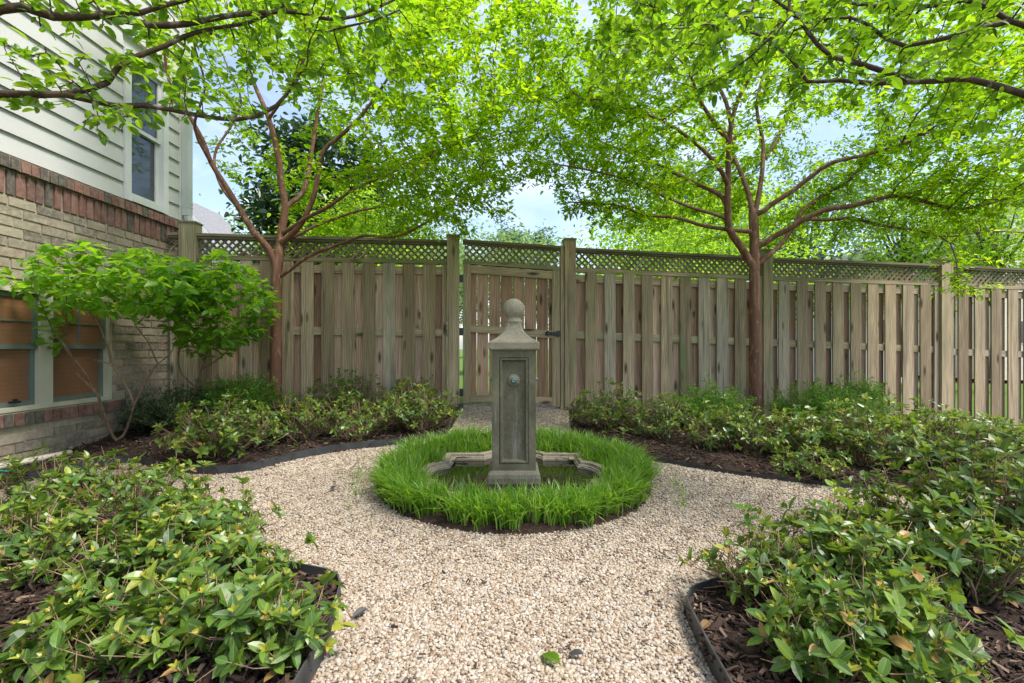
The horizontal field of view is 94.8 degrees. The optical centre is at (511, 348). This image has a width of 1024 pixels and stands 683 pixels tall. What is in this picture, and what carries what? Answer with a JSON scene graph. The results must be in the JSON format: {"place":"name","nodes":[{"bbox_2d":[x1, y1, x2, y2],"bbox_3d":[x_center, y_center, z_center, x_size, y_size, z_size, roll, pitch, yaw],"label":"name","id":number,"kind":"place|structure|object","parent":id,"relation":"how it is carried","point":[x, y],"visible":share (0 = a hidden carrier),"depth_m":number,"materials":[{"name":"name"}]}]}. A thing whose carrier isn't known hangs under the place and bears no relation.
{"place":"outdoors","nodes":[
{"label":"outdoors","id":0,"kind":"place"},
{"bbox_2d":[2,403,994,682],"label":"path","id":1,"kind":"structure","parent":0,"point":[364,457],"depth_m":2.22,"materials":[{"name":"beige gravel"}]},
{"bbox_2d":[0,403,1023,682],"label":"gravel","id":2,"kind":"structure","parent":0,"point":[480,605],"depth_m":1.83,"materials":[{"name":"beige gravel"}]},
{"bbox_2d":[352,607,366,617],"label":"fallen leaf","id":3,"kind":"object","parent":2,"relation":"on","point":[358,611],"visible":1,"depth_m":1.60,"materials":[{"name":"grey plant"}]},
{"bbox_2d":[542,651,559,662],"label":"fallen leaf","id":4,"kind":"object","parent":2,"relation":"on","point":[553,656],"visible":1,"depth_m":1.39,"materials":[{"name":"green plant"}]},
{"bbox_2d":[569,649,583,654],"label":"fallen leaf","id":5,"kind":"object","parent":2,"relation":"on","point":[576,652],"visible":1,"depth_m":1.41,"materials":[{"name":"grey plant"}]},
{"bbox_2d":[0,402,1023,682],"bbox_3d":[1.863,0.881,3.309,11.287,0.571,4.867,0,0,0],"label":"mulch","id":6,"kind":"object","parent":0,"point":[740,626],"visible":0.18,"depth_m":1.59,"materials":[{"name":"brown plant"}]},
{"bbox_2d":[0,450,72,469],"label":"drain pipe","id":7,"kind":"object","parent":6,"relation":"on","point":[31,460],"visible":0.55,"depth_m":3.62,"materials":[{"name":"white plastic"}]},
{"bbox_2d":[0,490,102,584],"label":"shrub","id":8,"kind":"object","parent":6,"relation":"on","point":[11,537],"visible":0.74,"depth_m":1.90,"materials":[{"name":"green plant"}]},
{"bbox_2d":[0,516,102,592],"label":"shrub","id":9,"kind":"object","parent":6,"relation":"on","point":[40,560],"visible":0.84,"depth_m":1.72,"materials":[{"name":"green plant"}]},
{"bbox_2d":[0,441,144,524],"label":"shrub","id":10,"kind":"object","parent":6,"relation":"on","point":[88,469],"visible":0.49,"depth_m":2.38,"materials":[{"name":"green plant"}]},
{"bbox_2d":[0,574,198,682],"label":"shrub","id":11,"kind":"object","parent":6,"relation":"on","point":[57,647],"visible":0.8,"depth_m":1.26,"materials":[{"name":"green plant"}]},
{"bbox_2d":[0,239,223,440],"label":"garden shrub","id":12,"kind":"object","parent":6,"relation":"on","point":[105,282],"visible":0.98,"depth_m":3.72,"materials":[{"name":"green plant"}]},
{"bbox_2d":[29,503,210,619],"bbox_3d":[-1.346,0.793,1.713,0.560,0.402,0.569,0,0,0],"label":"shrub","id":13,"kind":"object","parent":6,"relation":"on","point":[99,580],"visible":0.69,"depth_m":1.63,"materials":[{"name":"green plant"}]},
{"bbox_2d":[40,441,224,543],"bbox_3d":[-1.865,0.706,2.304,0.761,0.456,0.666,0,0,0],"label":"shrub","id":14,"kind":"object","parent":6,"relation":"on","point":[155,475],"visible":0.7,"depth_m":2.22,"materials":[{"name":"green plant"}]},
{"bbox_2d":[115,395,161,432],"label":"fine leaved shrub","id":15,"kind":"object","parent":6,"relation":"on","point":[138,425],"visible":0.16,"depth_m":4.57,"materials":[{"name":"green plant"}]},
{"bbox_2d":[2,515,340,682],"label":"garden edging","id":16,"kind":"object","parent":6,"relation":"on","point":[305,674],"visible":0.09,"depth_m":1.43,"materials":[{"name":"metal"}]},
{"bbox_2d":[113,378,232,432],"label":"fine leaved shrub","id":17,"kind":"object","parent":6,"relation":"on","point":[165,413],"visible":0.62,"depth_m":4.40,"materials":[{"name":"green plant"}]},
{"bbox_2d":[93,476,284,559],"bbox_3d":[-1.282,0.758,2.019,0.605,0.414,0.601,0,0,0],"label":"shrub","id":18,"kind":"object","parent":6,"relation":"on","point":[220,516],"visible":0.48,"depth_m":1.93,"materials":[{"name":"green plant"}]},
{"bbox_2d":[100,556,287,682],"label":"shrub","id":19,"kind":"object","parent":6,"relation":"on","point":[202,597],"visible":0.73,"depth_m":1.30,"materials":[{"name":"green plant"}]},
{"bbox_2d":[151,248,281,399],"bbox_3d":[-2.811,-0.117,4.562,1.098,1.724,1.092,0,0,0],"label":"garden shrub","id":20,"kind":"object","parent":6,"relation":"on","point":[220,340],"visible":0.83,"depth_m":4.43,"materials":[{"name":"green plant"}]},
{"bbox_2d":[150,389,289,458],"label":"shrub","id":21,"kind":"object","parent":6,"relation":"on","point":[226,438],"visible":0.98,"depth_m":3.38,"materials":[{"name":"green plant"}]},
{"bbox_2d":[153,518,317,600],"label":"shrub","id":22,"kind":"object","parent":6,"relation":"on","point":[239,545],"visible":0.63,"depth_m":1.64,"materials":[{"name":"green plant"}]},
{"bbox_2d":[183,370,292,414],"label":"fine leaved shrub","id":23,"kind":"object","parent":6,"relation":"on","point":[257,392],"visible":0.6,"depth_m":4.79,"materials":[{"name":"green plant"}]},
{"bbox_2d":[0,0,476,145],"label":"crape myrtle","id":24,"kind":"object","parent":6,"relation":"on","point":[203,28],"visible":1,"depth_m":2.33,"materials":[{"name":"green plant"}]},
{"bbox_2d":[28,403,463,481],"bbox_3d":[-1.518,0.769,3.961,3.581,0.243,0.974,0,0,-44],"label":"garden edging","id":25,"kind":"object","parent":6,"relation":"on","point":[237,468],"visible":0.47,"depth_m":3.38,"materials":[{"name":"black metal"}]},
{"bbox_2d":[171,558,356,682],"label":"shrub","id":26,"kind":"object","parent":6,"relation":"on","point":[279,642],"visible":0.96,"depth_m":1.28,"materials":[{"name":"green plant"}]},
{"bbox_2d":[231,402,297,445],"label":"shrub","id":27,"kind":"object","parent":6,"relation":"on","point":[273,437],"visible":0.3,"depth_m":3.81,"materials":[{"name":"green plant"}]},
{"bbox_2d":[255,391,340,446],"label":"shrub","id":28,"kind":"object","parent":6,"relation":"on","point":[307,415],"visible":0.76,"depth_m":3.89,"materials":[{"name":"green plant"}]},
{"bbox_2d":[167,220,459,407],"bbox_3d":[-2.194,-0.286,5.403,3.175,2.207,0.156,0,0,-8],"label":"wooden fence","id":29,"kind":"object","parent":6,"relation":"on","point":[388,322],"visible":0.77,"depth_m":5.42,"materials":[{"name":"brown wood"}]},
{"bbox_2d":[459,239,559,405],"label":"garden gate","id":30,"kind":"structure","parent":29,"relation":"attached to","point":[476,328],"depth_m":5.69,"materials":[{"name":"brown wood"}]},
{"bbox_2d":[296,364,383,413],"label":"shrub","id":31,"kind":"object","parent":6,"relation":"on","point":[341,382],"visible":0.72,"depth_m":4.92,"materials":[{"name":"green plant"}]},
{"bbox_2d":[304,389,403,442],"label":"shrub","id":32,"kind":"object","parent":6,"relation":"on","point":[357,418],"visible":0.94,"depth_m":3.97,"materials":[{"name":"green plant"}]},
{"bbox_2d":[143,0,570,407],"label":"crape myrtle","id":33,"kind":"object","parent":6,"relation":"on","point":[438,67],"visible":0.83,"depth_m":4.53,"materials":[{"name":"green plant"}]},
{"bbox_2d":[380,374,439,407],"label":"shrub","id":34,"kind":"object","parent":6,"relation":"on","point":[408,392],"visible":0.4,"depth_m":5.13,"materials":[{"name":"green plant"}]},
{"bbox_2d":[378,376,463,432],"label":"shrub","id":35,"kind":"object","parent":6,"relation":"on","point":[410,415],"visible":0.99,"depth_m":4.20,"materials":[{"name":"green plant"}]},
{"bbox_2d":[566,376,650,431],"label":"shrub","id":36,"kind":"object","parent":6,"relation":"on","point":[609,411],"visible":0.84,"depth_m":4.51,"materials":[{"name":"green plant"}]},
{"bbox_2d":[602,388,705,440],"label":"shrub","id":37,"kind":"object","parent":6,"relation":"on","point":[666,422],"visible":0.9,"depth_m":4.18,"materials":[{"name":"green plant"}]},
{"bbox_2d":[701,619,710,628],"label":"fallen leaf","id":38,"kind":"object","parent":6,"relation":"on","point":[705,623],"visible":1,"depth_m":1.47,"materials":[{"name":"plant"}]},
{"bbox_2d":[661,371,766,429],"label":"fine leaved shrub","id":39,"kind":"object","parent":6,"relation":"on","point":[709,396],"visible":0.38,"depth_m":4.84,"materials":[{"name":"green plant"}]},
{"bbox_2d":[679,393,785,453],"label":"shrub","id":40,"kind":"object","parent":6,"relation":"on","point":[740,436],"visible":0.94,"depth_m":3.71,"materials":[{"name":"green plant"}]},
{"bbox_2d":[686,562,780,682],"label":"garden edging","id":41,"kind":"object","parent":6,"relation":"on","point":[715,665],"visible":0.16,"depth_m":1.46,"materials":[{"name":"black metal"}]},
{"bbox_2d":[678,499,820,622],"bbox_3d":[0.868,0.767,1.668,0.561,0.464,0.490,0,0,0],"label":"shrub","id":42,"kind":"object","parent":6,"relation":"on","point":[756,567],"visible":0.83,"depth_m":1.64,"materials":[{"name":"green plant"}]},
{"bbox_2d":[488,0,1023,422],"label":"crape myrtle","id":43,"kind":"object","parent":6,"relation":"on","point":[574,102],"visible":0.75,"depth_m":5.05,"materials":[{"name":"green plant"}]},
{"bbox_2d":[570,410,1003,489],"bbox_3d":[3.915,0.812,3.302,7.936,0.180,2.248,0,0,23],"label":"garden edging","id":44,"kind":"object","parent":6,"relation":"on","point":[763,476],"visible":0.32,"depth_m":3.12,"materials":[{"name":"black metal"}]},
{"bbox_2d":[569,0,1023,173],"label":"crape myrtle","id":45,"kind":"object","parent":6,"relation":"on","point":[718,17],"visible":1,"depth_m":2.27,"materials":[{"name":"green plant"}]},
{"bbox_2d":[770,443,824,476],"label":"shrub","id":46,"kind":"object","parent":6,"relation":"on","point":[791,464],"visible":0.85,"depth_m":3.11,"materials":[{"name":"green plant"}]},
{"bbox_2d":[750,400,855,462],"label":"shrub","id":47,"kind":"object","parent":6,"relation":"on","point":[798,437],"visible":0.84,"depth_m":3.41,"materials":[{"name":"green plant"}]},
{"bbox_2d":[756,377,890,431],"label":"fine leaved shrub","id":48,"kind":"object","parent":6,"relation":"on","point":[817,398],"visible":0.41,"depth_m":5.03,"materials":[{"name":"green plant"}]},
{"bbox_2d":[794,446,852,482],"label":"shrub","id":49,"kind":"object","parent":6,"relation":"on","point":[821,472],"visible":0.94,"depth_m":2.94,"materials":[{"name":"green plant"}]},
{"bbox_2d":[739,554,935,682],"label":"shrub","id":50,"kind":"object","parent":6,"relation":"on","point":[826,650],"visible":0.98,"depth_m":1.23,"materials":[{"name":"green plant"}]},
{"bbox_2d":[766,479,935,594],"bbox_3d":[1.249,0.719,1.738,0.565,0.470,0.549,0,0,0],"label":"shrub","id":51,"kind":"object","parent":6,"relation":"on","point":[898,543],"visible":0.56,"depth_m":1.70,"materials":[{"name":"green plant"}]},
{"bbox_2d":[759,520,969,648],"bbox_3d":[1.099,0.759,1.531,0.613,0.419,0.516,0,0,-33],"label":"shrub","id":52,"kind":"object","parent":6,"relation":"on","point":[843,557],"visible":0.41,"depth_m":1.49,"materials":[{"name":"green plant"}]},
{"bbox_2d":[823,370,908,415],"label":"fine leaved shrub","id":53,"kind":"object","parent":6,"relation":"on","point":[876,394],"visible":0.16,"depth_m":5.64,"materials":[{"name":"green plant"}]},
{"bbox_2d":[802,392,944,471],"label":"shrub","id":54,"kind":"object","parent":6,"relation":"on","point":[860,438],"visible":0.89,"depth_m":3.27,"materials":[{"name":"green plant"}]},
{"bbox_2d":[801,562,1023,682],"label":"shrub","id":55,"kind":"object","parent":6,"relation":"on","point":[947,653],"visible":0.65,"depth_m":1.21,"materials":[{"name":"green plant"}]},
{"bbox_2d":[827,454,1018,574],"bbox_3d":[1.651,0.705,1.927,0.622,0.509,0.618,0,0,0],"label":"shrub","id":56,"kind":"object","parent":6,"relation":"on","point":[923,511],"visible":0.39,"depth_m":1.90,"materials":[{"name":"green plant"}]},
{"bbox_2d":[870,396,980,441],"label":"shrub","id":57,"kind":"object","parent":6,"relation":"on","point":[925,410],"visible":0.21,"depth_m":4.29,"materials":[{"name":"green plant"}]},
{"bbox_2d":[884,421,1023,566],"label":"shrub","id":58,"kind":"object","parent":6,"relation":"on","point":[977,483],"visible":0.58,"depth_m":1.89,"materials":[{"name":"green plant"}]},
{"bbox_2d":[891,409,1023,469],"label":"shrub","id":59,"kind":"object","parent":6,"relation":"on","point":[959,425],"visible":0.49,"depth_m":3.15,"materials":[{"name":"green plant"}]},
{"bbox_2d":[894,498,1023,610],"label":"shrub","id":60,"kind":"object","parent":6,"relation":"on","point":[945,547],"visible":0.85,"depth_m":1.60,"materials":[{"name":"green plant"}]},
{"bbox_2d":[973,607,986,613],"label":"fallen leaf","id":61,"kind":"object","parent":6,"relation":"on","point":[977,610],"visible":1,"depth_m":1.54,"materials":[{"name":"plant"}]},
{"bbox_2d":[965,417,1023,453],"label":"shrub","id":62,"kind":"object","parent":6,"relation":"on","point":[1003,424],"visible":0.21,"depth_m":3.87,"materials":[{"name":"green plant"}]},
{"bbox_2d":[342,423,690,535],"bbox_3d":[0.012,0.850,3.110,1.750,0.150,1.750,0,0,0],"label":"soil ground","id":63,"kind":"structure","parent":0,"point":[525,528],"depth_m":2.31,"materials":[{"name":"green plant"}]},
{"bbox_2d":[421,299,605,502],"bbox_3d":[0.012,0.336,3.110,1.274,1.327,1.274,0,0,0],"label":"garden fountain","id":64,"kind":"object","parent":63,"relation":"on","point":[514,455],"visible":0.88,"depth_m":2.99,"materials":[{"name":"stone"}]},
{"bbox_2d":[193,0,1023,349],"label":"sky","id":65,"kind":"structure","parent":0,"point":[531,207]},
{"bbox_2d":[459,349,1022,418],"bbox_3d":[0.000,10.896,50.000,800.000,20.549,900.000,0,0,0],"label":"lawn","id":66,"kind":"structure","parent":0,"point":[460,372],"depth_m":18.83,"materials":[{"name":"green plant"}]},
{"bbox_2d":[0,0,214,462],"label":"brick house","id":67,"kind":"structure","parent":66,"relation":"on","point":[62,182],"depth_m":4.14,"materials":[{"name":"beige brick"}]},
{"bbox_2d":[0,285,111,413],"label":"window","id":68,"kind":"structure","parent":67,"relation":"in","point":[31,378],"depth_m":3.84,"materials":[{"name":"paint"}]},
{"bbox_2d":[122,46,168,214],"bbox_3d":[-3.827,-2.205,4.890,0.134,1.490,0.580,0,0,0],"label":"window","id":69,"kind":"structure","parent":67,"relation":"in","point":[145,168],"depth_m":4.93,"materials":[{"name":"paint"}]},
{"bbox_2d":[192,202,251,262],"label":"neighbour house","id":70,"kind":"structure","parent":66,"relation":"on","point":[211,221],"depth_m":18.82,"materials":[{"name":"grey"}]},
{"bbox_2d":[199,165,276,253],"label":"birch tree","id":71,"kind":"object","parent":66,"relation":"on","point":[233,225],"visible":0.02,"depth_m":22.66,"materials":[{"name":"green plant"}]},
{"bbox_2d":[213,199,285,263],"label":"maple tree","id":72,"kind":"object","parent":66,"relation":"on","point":[246,246],"depth_m":12.03,"materials":[{"name":"green plant"}]},
{"bbox_2d":[218,104,428,264],"bbox_3d":[-4.119,-1.980,10.529,4.535,6.567,4.190,0,0,38],"label":"magnolia tree","id":73,"kind":"object","parent":66,"relation":"on","point":[264,203],"visible":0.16,"depth_m":9.59,"materials":[{"name":"green plant"}]},
{"bbox_2d":[256,173,450,266],"bbox_3d":[-2.847,-0.996,9.073,3.117,4.598,3.211,0,0,16],"label":"maple tree","id":74,"kind":"object","parent":66,"relation":"on","point":[358,202],"visible":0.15,"depth_m":8.58,"materials":[{"name":"green plant"}]},
{"bbox_2d":[336,160,436,265],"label":"oak tree","id":75,"kind":"object","parent":66,"relation":"on","point":[393,195],"depth_m":29.66,"materials":[{"name":"green plant"}]},
{"bbox_2d":[371,204,517,325],"bbox_3d":[-2.760,-1.830,16.026,6.149,6.267,6.002,0,0,0],"label":"maple tree","id":76,"kind":"object","parent":66,"relation":"on","point":[461,258],"visible":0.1,"depth_m":15.68,"materials":[{"name":"green plant"}]},
{"bbox_2d":[439,237,471,326],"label":"poplar tree","id":77,"kind":"object","parent":66,"relation":"on","point":[461,292],"visible":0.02,"depth_m":56.05,"materials":[{"name":"green plant"}]},
{"bbox_2d":[475,207,541,309],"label":"poplar tree","id":78,"kind":"object","parent":66,"relation":"on","point":[519,235],"visible":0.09,"depth_m":61.45,"materials":[{"name":"green plant"}]},
{"bbox_2d":[459,218,561,338],"bbox_3d":[-0.036,-2.315,22.018,6.148,7.237,6.743,0,0,0],"label":"maple tree","id":79,"kind":"object","parent":66,"relation":"on","point":[524,238],"visible":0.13,"depth_m":21.10,"materials":[{"name":"green plant"}]},
{"bbox_2d":[528,219,561,322],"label":"poplar tree","id":80,"kind":"object","parent":66,"relation":"on","point":[540,237],"visible":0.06,"depth_m":65.12,"materials":[{"name":"green plant"}]},
{"bbox_2d":[534,186,748,280],"bbox_3d":[3.101,-1.410,11.579,5.143,5.427,5.088,0,0,0],"label":"maple tree","id":81,"kind":"object","parent":66,"relation":"on","point":[680,232],"visible":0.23,"depth_m":10.70,"materials":[{"name":"green plant"}]},
{"bbox_2d":[598,107,784,268],"bbox_3d":[13.078,-7.220,33.342,13.113,17.046,14.258,0,0,26],"label":"oak tree","id":82,"kind":"object","parent":66,"relation":"on","point":[689,158],"visible":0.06,"depth_m":32.37,"materials":[{"name":"green plant"}]},
{"bbox_2d":[629,162,870,319],"bbox_3d":[6.156,-2.063,13.491,6.274,6.732,6.526,0,0,0],"label":"maple tree","id":83,"kind":"object","parent":66,"relation":"on","point":[763,201],"visible":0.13,"depth_m":12.52,"materials":[{"name":"green plant"}]},
{"bbox_2d":[559,238,1023,424],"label":"wooden fence","id":84,"kind":"object","parent":66,"relation":"on","point":[646,331],"visible":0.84,"depth_m":6.19,"materials":[{"name":"brown wood"}]},
{"bbox_2d":[715,141,931,317],"bbox_3d":[11.485,-3.202,18.758,7.869,9.012,7.687,0,0,-43],"label":"oak tree","id":85,"kind":"object","parent":66,"relation":"on","point":[820,255],"visible":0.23,"depth_m":17.45,"materials":[{"name":"green plant"}]},
{"bbox_2d":[777,246,915,381],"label":"neighbour garage","id":86,"kind":"structure","parent":66,"relation":"on","point":[845,256],"depth_m":23.50,"materials":[{"name":"grey"}]},
{"bbox_2d":[824,139,1023,376],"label":"oak tree","id":87,"kind":"object","parent":66,"relation":"on","point":[906,251],"visible":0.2,"depth_m":20.02,"materials":[{"name":"green plant"}]},
{"bbox_2d":[887,197,1023,379],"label":"neighbour house","id":88,"kind":"structure","parent":66,"relation":"on","point":[1015,228],"depth_m":25.29,"materials":[{"name":"grey"}]},
{"bbox_2d":[1021,320,1022,343],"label":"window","id":89,"kind":"structure","parent":88,"relation":"in","point":[1021,320],"depth_m":24.97,"materials":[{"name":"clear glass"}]},
{"bbox_2d":[891,134,1023,378],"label":"oak tree","id":90,"kind":"object","parent":66,"relation":"on","point":[1006,242],"visible":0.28,"depth_m":19.06,"materials":[{"name":"green plant"}]}
]}

